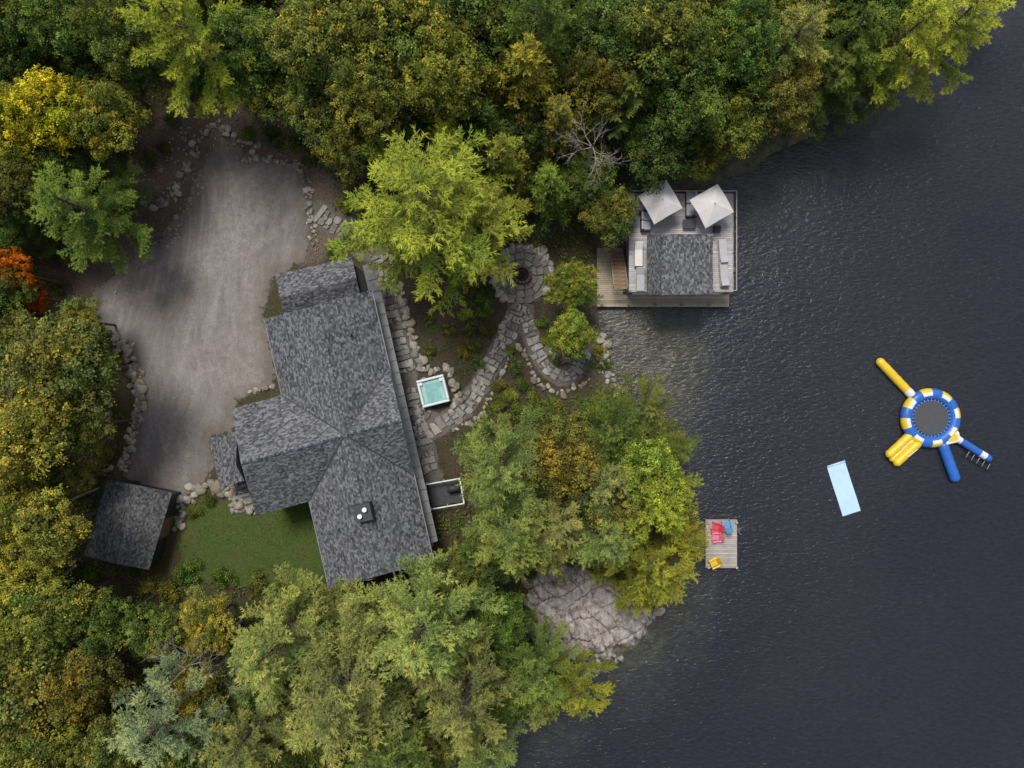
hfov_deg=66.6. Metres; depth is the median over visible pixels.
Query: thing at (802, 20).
pine tree
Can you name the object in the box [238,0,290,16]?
pine tree
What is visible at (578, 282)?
maple tree
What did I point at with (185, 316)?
gravel driveway
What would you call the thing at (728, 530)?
adirondack chair
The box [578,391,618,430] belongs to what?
maple tree
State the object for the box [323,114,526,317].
pine tree
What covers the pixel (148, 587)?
shrub
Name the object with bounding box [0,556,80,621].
maple tree
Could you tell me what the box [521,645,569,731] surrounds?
cedar tree
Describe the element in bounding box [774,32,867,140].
pine tree
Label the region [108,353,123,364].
shrub
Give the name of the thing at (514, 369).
garden shrub
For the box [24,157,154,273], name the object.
pine tree
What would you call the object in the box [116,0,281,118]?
pine tree
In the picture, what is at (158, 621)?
maple tree
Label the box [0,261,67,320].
maple tree
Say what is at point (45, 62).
maple tree
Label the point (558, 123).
maple tree
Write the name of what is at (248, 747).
pine tree
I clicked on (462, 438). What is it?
garden shrub
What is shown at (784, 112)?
maple tree
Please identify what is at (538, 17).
pine tree
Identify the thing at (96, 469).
shrub
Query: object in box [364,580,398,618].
maple tree
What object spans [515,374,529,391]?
garden shrub
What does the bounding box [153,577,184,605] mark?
shrub
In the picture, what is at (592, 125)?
maple tree
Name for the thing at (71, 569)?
fallen log
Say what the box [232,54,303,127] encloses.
maple tree
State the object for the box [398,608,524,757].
pine tree
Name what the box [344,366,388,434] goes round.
valley flashing
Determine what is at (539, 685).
pine tree
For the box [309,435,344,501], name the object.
valley flashing
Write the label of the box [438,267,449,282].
garden shrub
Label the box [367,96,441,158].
maple tree
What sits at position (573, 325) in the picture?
maple tree
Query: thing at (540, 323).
garden shrub
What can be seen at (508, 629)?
maple tree
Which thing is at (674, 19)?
maple tree
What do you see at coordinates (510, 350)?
garden shrub
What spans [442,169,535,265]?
pine tree
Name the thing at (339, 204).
shrub
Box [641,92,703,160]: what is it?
maple tree
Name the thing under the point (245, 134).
shrub
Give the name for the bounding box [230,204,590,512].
flagstone path
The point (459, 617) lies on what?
pine tree
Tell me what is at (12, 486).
maple tree
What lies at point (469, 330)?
garden shrub
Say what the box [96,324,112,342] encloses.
shrub
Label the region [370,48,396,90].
maple tree
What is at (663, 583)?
pine tree
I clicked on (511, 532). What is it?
pine tree
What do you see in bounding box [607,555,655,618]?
pine tree
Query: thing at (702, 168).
maple tree
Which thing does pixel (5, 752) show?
maple tree
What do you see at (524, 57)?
maple tree
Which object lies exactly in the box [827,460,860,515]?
floating swim mat
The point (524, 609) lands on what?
shrub
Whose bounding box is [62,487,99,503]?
fallen log
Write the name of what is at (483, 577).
maple tree
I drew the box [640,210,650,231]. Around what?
outdoor sofa
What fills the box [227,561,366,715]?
deciduous tree
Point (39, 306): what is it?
maple tree
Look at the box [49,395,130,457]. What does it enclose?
maple tree
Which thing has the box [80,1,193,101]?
maple tree
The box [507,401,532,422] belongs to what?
garden shrub
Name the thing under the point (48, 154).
maple tree
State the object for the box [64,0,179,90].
pine tree
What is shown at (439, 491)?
side deck
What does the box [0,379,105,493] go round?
maple tree
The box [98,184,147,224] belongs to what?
maple tree
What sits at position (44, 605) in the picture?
cedar tree
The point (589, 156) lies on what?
dead tree
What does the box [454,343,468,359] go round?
garden shrub
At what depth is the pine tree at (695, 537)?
58.60 m
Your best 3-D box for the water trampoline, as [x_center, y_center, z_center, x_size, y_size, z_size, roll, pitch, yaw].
[34.315,3.993,64.650,12.836,0.965,7.341,28,90,0]
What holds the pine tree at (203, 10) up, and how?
on the ground terrain at (90, 276)
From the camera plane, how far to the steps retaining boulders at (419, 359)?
61.81 m
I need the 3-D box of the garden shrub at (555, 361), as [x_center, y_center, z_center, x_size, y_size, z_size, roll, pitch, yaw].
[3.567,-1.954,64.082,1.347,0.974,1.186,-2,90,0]
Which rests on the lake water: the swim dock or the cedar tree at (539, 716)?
the swim dock
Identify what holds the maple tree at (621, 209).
on the ground terrain at (90, 276)
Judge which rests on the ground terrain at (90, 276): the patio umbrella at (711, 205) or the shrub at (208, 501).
the shrub at (208, 501)
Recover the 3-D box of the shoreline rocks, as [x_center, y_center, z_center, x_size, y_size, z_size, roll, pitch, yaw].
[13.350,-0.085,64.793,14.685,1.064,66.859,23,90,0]
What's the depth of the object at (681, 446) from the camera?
58.35 m
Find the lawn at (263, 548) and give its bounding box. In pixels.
[176,498,343,594]
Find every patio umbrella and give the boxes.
[638,180,681,223]
[689,184,733,228]
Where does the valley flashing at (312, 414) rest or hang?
attached to the roof at (360, 365)
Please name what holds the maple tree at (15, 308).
on the ground terrain at (90, 276)
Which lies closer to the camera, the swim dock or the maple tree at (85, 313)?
the maple tree at (85, 313)
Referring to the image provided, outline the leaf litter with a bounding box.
[64,110,588,473]
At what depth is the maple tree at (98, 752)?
50.68 m
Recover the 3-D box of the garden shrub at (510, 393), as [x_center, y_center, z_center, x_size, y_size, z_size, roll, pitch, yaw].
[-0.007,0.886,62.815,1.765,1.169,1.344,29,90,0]
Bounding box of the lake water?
[498,0,1023,767]
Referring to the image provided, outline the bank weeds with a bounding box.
[60,108,318,307]
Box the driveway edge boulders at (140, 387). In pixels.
[84,111,318,478]
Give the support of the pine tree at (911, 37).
on the ground terrain at (90, 276)
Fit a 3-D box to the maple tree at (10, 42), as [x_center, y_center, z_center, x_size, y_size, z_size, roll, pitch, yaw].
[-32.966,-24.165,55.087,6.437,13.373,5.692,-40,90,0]
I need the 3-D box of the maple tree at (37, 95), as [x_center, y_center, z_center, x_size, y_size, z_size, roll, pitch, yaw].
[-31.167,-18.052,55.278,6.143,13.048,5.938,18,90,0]
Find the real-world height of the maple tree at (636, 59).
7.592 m
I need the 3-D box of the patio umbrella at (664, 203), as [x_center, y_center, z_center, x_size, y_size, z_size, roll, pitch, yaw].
[11.365,-13.941,60.270,2.500,3.060,2.500,-30,90,0]
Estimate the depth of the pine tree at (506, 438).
51.50 m
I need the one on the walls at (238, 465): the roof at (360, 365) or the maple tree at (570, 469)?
the roof at (360, 365)
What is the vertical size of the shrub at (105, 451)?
1.818 m
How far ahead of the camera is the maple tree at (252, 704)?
53.52 m
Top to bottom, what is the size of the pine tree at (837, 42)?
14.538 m
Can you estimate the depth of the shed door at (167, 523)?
60.70 m
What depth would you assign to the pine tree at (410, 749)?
51.65 m
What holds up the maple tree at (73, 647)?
on the ground terrain at (90, 276)
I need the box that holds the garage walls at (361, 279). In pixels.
[354,266,366,292]
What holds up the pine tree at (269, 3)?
on the ground terrain at (90, 276)
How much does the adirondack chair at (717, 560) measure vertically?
1.094 m
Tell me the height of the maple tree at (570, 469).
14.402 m
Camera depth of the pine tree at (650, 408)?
59.70 m
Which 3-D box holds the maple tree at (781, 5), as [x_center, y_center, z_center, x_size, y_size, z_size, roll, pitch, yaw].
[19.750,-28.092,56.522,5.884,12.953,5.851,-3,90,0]
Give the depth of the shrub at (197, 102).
61.06 m
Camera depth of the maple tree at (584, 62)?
52.98 m
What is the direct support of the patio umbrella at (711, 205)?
on the boathouse
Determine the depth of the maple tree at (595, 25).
51.10 m
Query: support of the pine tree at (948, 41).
on the ground terrain at (90, 276)
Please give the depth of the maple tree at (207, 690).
51.73 m
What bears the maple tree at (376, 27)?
on the ground terrain at (90, 276)
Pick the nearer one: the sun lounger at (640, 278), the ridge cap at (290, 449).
the ridge cap at (290, 449)
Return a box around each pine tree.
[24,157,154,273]
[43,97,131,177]
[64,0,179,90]
[103,628,254,767]
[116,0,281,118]
[139,0,217,40]
[198,657,322,767]
[200,0,282,37]
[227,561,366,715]
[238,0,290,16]
[241,732,307,767]
[278,577,434,767]
[311,753,353,766]
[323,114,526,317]
[341,656,454,767]
[344,541,508,686]
[398,100,462,154]
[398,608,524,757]
[405,0,452,60]
[426,564,512,661]
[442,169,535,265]
[446,697,527,767]
[449,403,548,523]
[456,459,563,582]
[485,0,594,104]
[498,607,581,716]
[512,523,576,581]
[518,475,594,565]
[546,648,617,720]
[551,438,636,520]
[557,379,648,471]
[560,487,649,573]
[581,68,660,157]
[588,522,698,607]
[599,457,703,555]
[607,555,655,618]
[613,369,677,440]
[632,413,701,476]
[647,517,710,575]
[720,0,833,105]
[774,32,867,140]
[787,0,897,107]
[820,0,956,110]
[821,44,910,135]
[884,0,1015,103]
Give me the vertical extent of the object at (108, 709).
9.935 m
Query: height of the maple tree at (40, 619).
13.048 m
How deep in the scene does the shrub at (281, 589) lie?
61.19 m
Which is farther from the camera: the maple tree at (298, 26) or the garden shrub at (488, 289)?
the garden shrub at (488, 289)
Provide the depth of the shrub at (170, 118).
61.13 m
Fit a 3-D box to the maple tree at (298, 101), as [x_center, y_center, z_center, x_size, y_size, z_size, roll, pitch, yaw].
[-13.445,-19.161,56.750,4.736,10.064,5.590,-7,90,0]
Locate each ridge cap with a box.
[241,433,343,464]
[314,305,346,433]
[344,435,378,575]
[346,418,401,435]
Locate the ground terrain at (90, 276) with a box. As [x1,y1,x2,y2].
[0,0,932,767]
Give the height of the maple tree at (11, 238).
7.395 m
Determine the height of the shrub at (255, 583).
1.688 m
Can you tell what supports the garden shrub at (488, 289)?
on the ground terrain at (90, 276)
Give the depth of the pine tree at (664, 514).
52.91 m
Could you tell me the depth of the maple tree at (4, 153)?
52.25 m
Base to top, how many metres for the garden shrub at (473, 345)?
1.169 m
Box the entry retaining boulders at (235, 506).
[171,479,254,531]
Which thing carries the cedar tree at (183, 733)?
on the ground terrain at (90, 276)
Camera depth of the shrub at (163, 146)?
61.24 m
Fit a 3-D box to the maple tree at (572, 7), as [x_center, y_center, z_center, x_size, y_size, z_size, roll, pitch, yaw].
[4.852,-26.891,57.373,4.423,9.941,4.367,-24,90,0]
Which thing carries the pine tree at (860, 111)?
on the ground terrain at (90, 276)
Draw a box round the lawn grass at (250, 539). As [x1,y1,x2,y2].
[184,501,323,584]
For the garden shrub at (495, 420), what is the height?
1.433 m
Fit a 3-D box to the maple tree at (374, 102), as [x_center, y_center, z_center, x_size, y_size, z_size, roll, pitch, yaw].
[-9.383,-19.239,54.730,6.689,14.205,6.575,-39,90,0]
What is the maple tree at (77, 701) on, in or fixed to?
on the ground terrain at (90, 276)
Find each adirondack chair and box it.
[708,556,722,569]
[711,522,724,532]
[711,532,724,542]
[721,519,732,533]
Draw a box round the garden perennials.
[402,253,593,518]
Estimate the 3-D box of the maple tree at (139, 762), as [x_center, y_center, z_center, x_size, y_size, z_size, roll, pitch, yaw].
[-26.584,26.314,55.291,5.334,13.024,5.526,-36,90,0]
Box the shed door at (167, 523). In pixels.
[158,516,173,538]
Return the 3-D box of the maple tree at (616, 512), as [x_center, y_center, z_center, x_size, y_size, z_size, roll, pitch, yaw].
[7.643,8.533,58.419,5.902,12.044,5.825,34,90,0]
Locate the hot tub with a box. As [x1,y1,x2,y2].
[416,374,449,407]
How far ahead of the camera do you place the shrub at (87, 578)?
60.84 m
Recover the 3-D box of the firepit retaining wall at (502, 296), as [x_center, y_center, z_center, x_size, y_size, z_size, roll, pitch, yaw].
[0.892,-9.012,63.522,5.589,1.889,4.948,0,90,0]
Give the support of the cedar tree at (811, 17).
on the ground terrain at (90, 276)
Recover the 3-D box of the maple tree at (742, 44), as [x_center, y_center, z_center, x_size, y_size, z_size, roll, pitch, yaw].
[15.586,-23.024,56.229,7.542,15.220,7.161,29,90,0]
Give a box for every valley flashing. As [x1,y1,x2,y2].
[281,395,341,433]
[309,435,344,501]
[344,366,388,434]
[345,434,412,474]
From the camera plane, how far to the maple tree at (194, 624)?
55.17 m
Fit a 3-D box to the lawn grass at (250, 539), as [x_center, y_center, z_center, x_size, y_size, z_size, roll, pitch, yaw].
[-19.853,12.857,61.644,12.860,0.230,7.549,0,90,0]
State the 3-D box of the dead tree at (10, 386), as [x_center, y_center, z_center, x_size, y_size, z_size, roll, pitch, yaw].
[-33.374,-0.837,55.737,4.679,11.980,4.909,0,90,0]
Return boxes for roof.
[209,432,243,486]
[232,290,431,588]
[275,257,359,313]
[362,263,437,542]
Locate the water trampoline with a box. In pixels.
[876,358,993,481]
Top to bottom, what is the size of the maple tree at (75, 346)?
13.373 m
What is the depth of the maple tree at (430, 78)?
49.01 m
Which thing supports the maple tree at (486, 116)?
on the ground terrain at (90, 276)
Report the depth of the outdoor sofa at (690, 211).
61.30 m
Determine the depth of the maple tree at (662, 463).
52.77 m
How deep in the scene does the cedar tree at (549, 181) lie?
58.69 m
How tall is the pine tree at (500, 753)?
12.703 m
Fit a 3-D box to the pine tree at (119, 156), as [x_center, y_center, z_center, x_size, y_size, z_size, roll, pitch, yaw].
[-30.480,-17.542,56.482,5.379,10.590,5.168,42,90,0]
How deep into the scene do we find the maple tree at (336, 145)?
54.13 m
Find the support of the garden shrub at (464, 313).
on the ground terrain at (90, 276)
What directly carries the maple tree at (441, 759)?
on the ground terrain at (90, 276)
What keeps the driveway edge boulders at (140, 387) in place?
on the ground terrain at (90, 276)
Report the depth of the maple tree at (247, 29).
51.54 m
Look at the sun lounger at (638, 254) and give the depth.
61.37 m
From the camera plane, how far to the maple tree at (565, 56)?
55.97 m
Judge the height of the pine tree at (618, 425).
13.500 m
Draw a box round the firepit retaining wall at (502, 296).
[488,243,555,302]
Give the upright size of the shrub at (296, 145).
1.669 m
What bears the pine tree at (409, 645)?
on the ground terrain at (90, 276)
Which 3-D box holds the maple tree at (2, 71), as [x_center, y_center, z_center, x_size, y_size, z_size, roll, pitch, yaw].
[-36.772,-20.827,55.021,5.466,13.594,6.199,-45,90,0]
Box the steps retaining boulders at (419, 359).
[381,253,590,474]
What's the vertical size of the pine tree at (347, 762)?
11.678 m
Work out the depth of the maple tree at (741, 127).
54.46 m
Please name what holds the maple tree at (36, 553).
on the ground terrain at (90, 276)
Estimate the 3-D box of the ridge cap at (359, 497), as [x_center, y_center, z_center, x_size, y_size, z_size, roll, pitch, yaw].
[-10.448,8.411,54.010,0.280,0.080,10.038,-13,90,0]
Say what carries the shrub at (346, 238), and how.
on the ground terrain at (90, 276)
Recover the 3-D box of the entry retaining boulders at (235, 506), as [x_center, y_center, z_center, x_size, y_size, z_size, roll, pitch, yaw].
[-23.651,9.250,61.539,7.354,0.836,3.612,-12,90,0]
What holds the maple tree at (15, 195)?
on the ground terrain at (90, 276)
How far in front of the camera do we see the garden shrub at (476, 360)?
62.06 m
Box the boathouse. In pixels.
[597,190,736,306]
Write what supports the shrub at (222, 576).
on the ground terrain at (90, 276)
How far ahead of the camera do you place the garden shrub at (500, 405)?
62.14 m
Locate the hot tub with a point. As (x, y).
(433, 390)
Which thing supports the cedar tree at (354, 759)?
on the ground terrain at (90, 276)
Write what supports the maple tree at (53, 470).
on the ground terrain at (90, 276)
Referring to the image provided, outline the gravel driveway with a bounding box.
[86,136,310,495]
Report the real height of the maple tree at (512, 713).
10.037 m
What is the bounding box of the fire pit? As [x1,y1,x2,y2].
[513,265,530,283]
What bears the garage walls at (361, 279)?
on the ground terrain at (90, 276)
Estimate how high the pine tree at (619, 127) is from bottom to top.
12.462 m
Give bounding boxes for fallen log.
[60,560,83,578]
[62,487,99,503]
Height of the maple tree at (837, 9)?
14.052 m
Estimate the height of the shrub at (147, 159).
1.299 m
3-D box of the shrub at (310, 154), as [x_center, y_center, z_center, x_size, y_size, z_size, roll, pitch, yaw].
[-15.523,-18.136,61.270,2.202,1.808,2.502,15,90,0]
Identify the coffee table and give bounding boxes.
[683,219,695,227]
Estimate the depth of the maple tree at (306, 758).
54.34 m
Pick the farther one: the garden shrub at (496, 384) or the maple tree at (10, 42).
the garden shrub at (496, 384)
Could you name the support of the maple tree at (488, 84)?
on the ground terrain at (90, 276)
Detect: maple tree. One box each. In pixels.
[0,0,89,81]
[0,41,62,96]
[0,57,11,87]
[0,63,119,157]
[0,75,85,149]
[0,123,81,186]
[0,157,60,222]
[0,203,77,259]
[0,222,48,258]
[0,246,70,296]
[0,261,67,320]
[0,298,53,327]
[0,299,128,420]
[0,308,50,377]
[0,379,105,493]
[0,438,77,514]
[0,481,97,580]
[0,516,47,562]
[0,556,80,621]
[0,567,121,655]
[0,630,51,679]
[0,635,102,747]
[0,695,132,767]
[0,705,54,764]
[3,0,142,89]
[4,130,106,186]
[14,631,98,674]
[17,452,79,507]
[21,279,63,315]
[39,639,134,724]
[44,459,111,501]
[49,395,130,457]
[51,295,115,338]
[58,33,148,106]
[64,75,166,162]
[72,585,158,660]
[76,704,164,767]
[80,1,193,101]
[81,755,157,767]
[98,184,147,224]
[102,0,160,21]
[121,600,184,661]
[156,718,236,767]
[161,648,242,730]
[171,581,240,658]
[183,23,241,103]
[206,4,286,93]
[227,676,291,741]
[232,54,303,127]
[261,0,374,90]
[269,734,346,767]
[278,591,321,625]
[282,70,351,149]
[309,81,371,138]
[311,120,373,188]
[314,50,416,140]
[336,0,457,87]
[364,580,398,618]
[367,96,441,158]
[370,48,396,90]
[392,5,498,125]
[401,731,465,767]
[409,562,464,619]
[431,0,530,74]
[447,533,515,590]
[449,115,512,177]
[461,33,511,101]
[467,590,531,657]
[474,636,539,688]
[477,654,542,727]
[503,98,556,159]
[513,399,566,439]
[513,409,605,503]
[532,26,587,102]
[543,257,604,311]
[545,307,601,361]
[548,35,642,119]
[548,72,615,137]
[556,0,591,35]
[556,142,618,208]
[569,0,654,78]
[577,183,641,251]
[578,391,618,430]
[578,461,656,544]
[594,28,670,104]
[610,0,729,99]
[610,433,683,512]
[622,116,696,196]
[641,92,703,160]
[646,52,734,142]
[654,475,699,528]
[675,129,724,182]
[687,0,719,11]
[699,0,800,97]
[700,80,782,162]
[754,57,822,138]
[767,0,834,16]
[810,0,915,46]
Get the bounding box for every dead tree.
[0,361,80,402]
[141,619,242,694]
[556,105,629,191]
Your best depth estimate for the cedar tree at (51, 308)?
59.37 m
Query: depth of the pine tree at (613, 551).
53.45 m
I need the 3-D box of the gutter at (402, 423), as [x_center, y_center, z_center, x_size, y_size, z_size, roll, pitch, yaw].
[-8.016,3.031,57.140,0.130,0.120,20.314,-13,90,0]
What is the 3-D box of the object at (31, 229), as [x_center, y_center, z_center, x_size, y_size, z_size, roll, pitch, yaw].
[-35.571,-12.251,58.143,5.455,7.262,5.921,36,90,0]
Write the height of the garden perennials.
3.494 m
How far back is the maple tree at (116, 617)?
52.74 m
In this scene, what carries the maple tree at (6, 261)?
on the ground terrain at (90, 276)
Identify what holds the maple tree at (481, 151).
on the ground terrain at (90, 276)
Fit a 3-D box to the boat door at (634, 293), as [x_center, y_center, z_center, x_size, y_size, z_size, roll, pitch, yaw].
[10.870,-7.419,63.600,2.100,2.200,0.080,0,90,0]
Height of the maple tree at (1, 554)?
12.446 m
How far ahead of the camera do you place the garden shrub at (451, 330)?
61.77 m
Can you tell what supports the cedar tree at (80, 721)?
on the ground terrain at (90, 276)
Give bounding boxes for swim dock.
[705,519,740,568]
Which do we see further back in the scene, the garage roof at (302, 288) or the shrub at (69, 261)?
the shrub at (69, 261)
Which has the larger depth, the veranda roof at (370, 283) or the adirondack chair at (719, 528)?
the adirondack chair at (719, 528)
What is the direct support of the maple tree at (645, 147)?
on the ground terrain at (90, 276)
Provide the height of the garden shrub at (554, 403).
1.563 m
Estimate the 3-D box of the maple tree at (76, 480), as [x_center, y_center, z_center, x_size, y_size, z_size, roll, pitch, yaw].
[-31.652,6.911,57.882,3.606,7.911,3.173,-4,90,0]
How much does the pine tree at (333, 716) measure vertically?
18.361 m
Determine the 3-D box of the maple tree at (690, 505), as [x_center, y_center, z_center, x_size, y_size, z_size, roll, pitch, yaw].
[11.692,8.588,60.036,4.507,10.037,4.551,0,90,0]
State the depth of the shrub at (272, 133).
60.98 m
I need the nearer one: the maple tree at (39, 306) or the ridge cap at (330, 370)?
the ridge cap at (330, 370)
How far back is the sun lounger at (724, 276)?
61.37 m
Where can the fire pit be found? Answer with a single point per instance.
(523, 276)
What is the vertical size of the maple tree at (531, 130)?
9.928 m
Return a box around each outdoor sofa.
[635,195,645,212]
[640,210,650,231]
[685,191,697,217]
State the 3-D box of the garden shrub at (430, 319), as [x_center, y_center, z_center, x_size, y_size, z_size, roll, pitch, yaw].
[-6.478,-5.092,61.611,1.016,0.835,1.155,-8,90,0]
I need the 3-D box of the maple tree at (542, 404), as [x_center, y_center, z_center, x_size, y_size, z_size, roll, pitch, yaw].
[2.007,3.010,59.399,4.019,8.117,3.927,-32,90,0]
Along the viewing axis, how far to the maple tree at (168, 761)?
51.56 m
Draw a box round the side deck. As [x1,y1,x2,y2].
[425,477,464,509]
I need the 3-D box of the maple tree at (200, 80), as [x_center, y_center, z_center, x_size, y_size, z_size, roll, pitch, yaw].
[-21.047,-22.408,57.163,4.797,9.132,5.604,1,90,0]
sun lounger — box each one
[634,242,642,266]
[636,267,644,291]
[717,239,728,262]
[718,262,729,286]
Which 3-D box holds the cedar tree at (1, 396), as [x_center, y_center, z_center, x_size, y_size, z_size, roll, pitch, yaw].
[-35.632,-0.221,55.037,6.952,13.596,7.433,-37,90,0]
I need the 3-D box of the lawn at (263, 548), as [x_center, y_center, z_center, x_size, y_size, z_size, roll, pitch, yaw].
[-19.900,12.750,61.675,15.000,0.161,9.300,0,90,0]
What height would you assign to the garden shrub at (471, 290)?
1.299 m
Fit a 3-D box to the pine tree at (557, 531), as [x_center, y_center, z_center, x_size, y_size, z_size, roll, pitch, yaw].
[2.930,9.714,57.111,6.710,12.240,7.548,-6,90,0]
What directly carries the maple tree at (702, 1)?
on the ground terrain at (90, 276)
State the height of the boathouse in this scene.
7.430 m
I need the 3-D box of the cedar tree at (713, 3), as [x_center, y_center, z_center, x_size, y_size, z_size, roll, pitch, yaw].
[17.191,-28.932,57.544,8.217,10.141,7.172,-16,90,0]
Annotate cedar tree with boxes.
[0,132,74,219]
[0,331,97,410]
[1,582,86,649]
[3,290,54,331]
[17,676,112,744]
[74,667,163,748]
[138,703,213,766]
[213,731,281,767]
[327,738,368,767]
[369,628,430,702]
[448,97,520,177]
[472,132,541,207]
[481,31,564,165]
[510,156,576,239]
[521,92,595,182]
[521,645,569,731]
[688,0,796,41]
[692,56,756,94]
[774,1,829,51]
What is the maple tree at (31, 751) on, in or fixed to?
on the ground terrain at (90, 276)
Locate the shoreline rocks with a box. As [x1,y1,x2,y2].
[499,50,906,745]
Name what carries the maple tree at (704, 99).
on the ground terrain at (90, 276)
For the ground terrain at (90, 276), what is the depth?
61.73 m
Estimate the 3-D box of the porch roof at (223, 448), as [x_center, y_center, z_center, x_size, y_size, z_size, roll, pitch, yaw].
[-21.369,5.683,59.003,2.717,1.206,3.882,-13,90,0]
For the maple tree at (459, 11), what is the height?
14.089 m
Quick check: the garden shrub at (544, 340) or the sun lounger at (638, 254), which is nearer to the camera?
the sun lounger at (638, 254)
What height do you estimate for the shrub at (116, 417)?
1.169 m
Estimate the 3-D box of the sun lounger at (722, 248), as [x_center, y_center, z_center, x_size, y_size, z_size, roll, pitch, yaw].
[16.639,-10.459,61.442,0.680,0.716,1.950,-4,90,0]
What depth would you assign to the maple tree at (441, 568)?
54.33 m
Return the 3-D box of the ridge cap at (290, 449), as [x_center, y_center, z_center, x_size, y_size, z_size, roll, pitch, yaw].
[-15.170,4.496,54.010,7.477,0.080,0.280,-15,90,0]
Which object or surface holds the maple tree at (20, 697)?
on the ground terrain at (90, 276)
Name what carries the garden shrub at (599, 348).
on the ground terrain at (90, 276)
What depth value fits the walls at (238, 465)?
55.08 m
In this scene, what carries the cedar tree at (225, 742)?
on the ground terrain at (90, 276)
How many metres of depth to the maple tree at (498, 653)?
57.22 m
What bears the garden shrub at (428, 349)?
on the ground terrain at (90, 276)
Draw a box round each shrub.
[46,278,66,298]
[59,251,79,266]
[73,566,106,592]
[85,459,107,483]
[89,438,121,466]
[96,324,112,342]
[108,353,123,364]
[108,409,126,428]
[135,150,158,168]
[136,577,156,595]
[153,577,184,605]
[155,140,173,156]
[161,108,180,128]
[169,557,201,588]
[185,502,206,519]
[193,96,212,114]
[199,489,215,507]
[208,565,237,588]
[235,125,256,140]
[243,567,267,595]
[261,125,283,150]
[266,581,287,598]
[278,131,304,153]
[299,140,323,166]
[325,243,341,259]
[336,194,352,216]
[341,230,351,247]
[413,268,425,279]
[422,342,434,355]
[424,313,435,326]
[434,291,445,304]
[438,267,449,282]
[441,320,457,335]
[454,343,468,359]
[456,308,475,323]
[456,431,471,447]
[460,318,476,337]
[461,277,477,297]
[461,337,481,353]
[467,292,495,315]
[469,354,486,369]
[473,305,493,320]
[475,320,496,338]
[477,282,494,294]
[477,416,492,435]
[488,391,509,414]
[489,378,509,392]
[490,411,516,428]
[501,386,520,400]
[503,343,515,356]
[506,358,525,376]
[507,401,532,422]
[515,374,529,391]
[521,565,537,578]
[522,605,533,620]
[525,385,546,409]
[531,313,549,326]
[537,331,552,345]
[545,393,567,414]
[548,353,561,366]
[589,344,609,359]
[598,359,613,370]
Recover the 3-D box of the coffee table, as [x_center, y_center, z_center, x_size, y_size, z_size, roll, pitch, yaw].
[13.945,-12.598,61.585,1.000,0.430,0.700,0,90,0]
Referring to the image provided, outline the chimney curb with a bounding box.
[353,500,375,522]
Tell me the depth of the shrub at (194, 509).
61.18 m
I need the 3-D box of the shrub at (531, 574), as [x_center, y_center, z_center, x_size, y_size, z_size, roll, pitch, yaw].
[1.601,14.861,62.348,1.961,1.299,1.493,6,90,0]
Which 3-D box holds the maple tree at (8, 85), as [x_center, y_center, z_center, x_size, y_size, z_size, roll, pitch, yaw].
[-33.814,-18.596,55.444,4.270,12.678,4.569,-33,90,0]
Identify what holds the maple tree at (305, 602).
on the ground terrain at (90, 276)
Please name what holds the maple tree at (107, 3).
on the ground terrain at (90, 276)
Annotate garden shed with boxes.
[84,480,180,569]
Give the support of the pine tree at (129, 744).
on the ground terrain at (90, 276)
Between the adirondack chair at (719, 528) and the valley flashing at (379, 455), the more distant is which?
the adirondack chair at (719, 528)
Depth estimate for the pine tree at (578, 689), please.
58.78 m
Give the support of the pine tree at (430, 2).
on the ground terrain at (90, 276)
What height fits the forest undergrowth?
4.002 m
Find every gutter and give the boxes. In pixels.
[264,320,281,394]
[309,504,328,588]
[372,290,432,554]
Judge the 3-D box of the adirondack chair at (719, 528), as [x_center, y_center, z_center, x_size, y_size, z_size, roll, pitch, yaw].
[16.881,11.780,63.953,0.919,1.094,0.810,14,90,0]
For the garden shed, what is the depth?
58.77 m
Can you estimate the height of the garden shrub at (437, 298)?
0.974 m
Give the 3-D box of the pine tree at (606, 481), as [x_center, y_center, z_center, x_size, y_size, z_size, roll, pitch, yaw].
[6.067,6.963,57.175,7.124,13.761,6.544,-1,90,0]
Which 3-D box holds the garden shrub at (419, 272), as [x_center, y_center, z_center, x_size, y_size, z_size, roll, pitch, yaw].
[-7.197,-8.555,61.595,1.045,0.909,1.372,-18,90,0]
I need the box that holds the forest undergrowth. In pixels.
[4,0,883,767]
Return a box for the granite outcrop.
[520,558,652,664]
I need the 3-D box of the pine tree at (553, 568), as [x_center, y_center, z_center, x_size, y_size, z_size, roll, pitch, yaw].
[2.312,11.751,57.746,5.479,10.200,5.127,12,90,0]
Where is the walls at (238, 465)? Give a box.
[236,305,433,580]
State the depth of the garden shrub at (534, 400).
63.01 m
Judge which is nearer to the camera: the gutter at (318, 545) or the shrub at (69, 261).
the gutter at (318, 545)
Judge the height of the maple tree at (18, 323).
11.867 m
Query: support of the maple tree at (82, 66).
on the ground terrain at (90, 276)
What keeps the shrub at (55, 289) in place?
on the ground terrain at (90, 276)
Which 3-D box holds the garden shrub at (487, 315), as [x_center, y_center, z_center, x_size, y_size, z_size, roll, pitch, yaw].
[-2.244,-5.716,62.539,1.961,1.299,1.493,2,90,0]

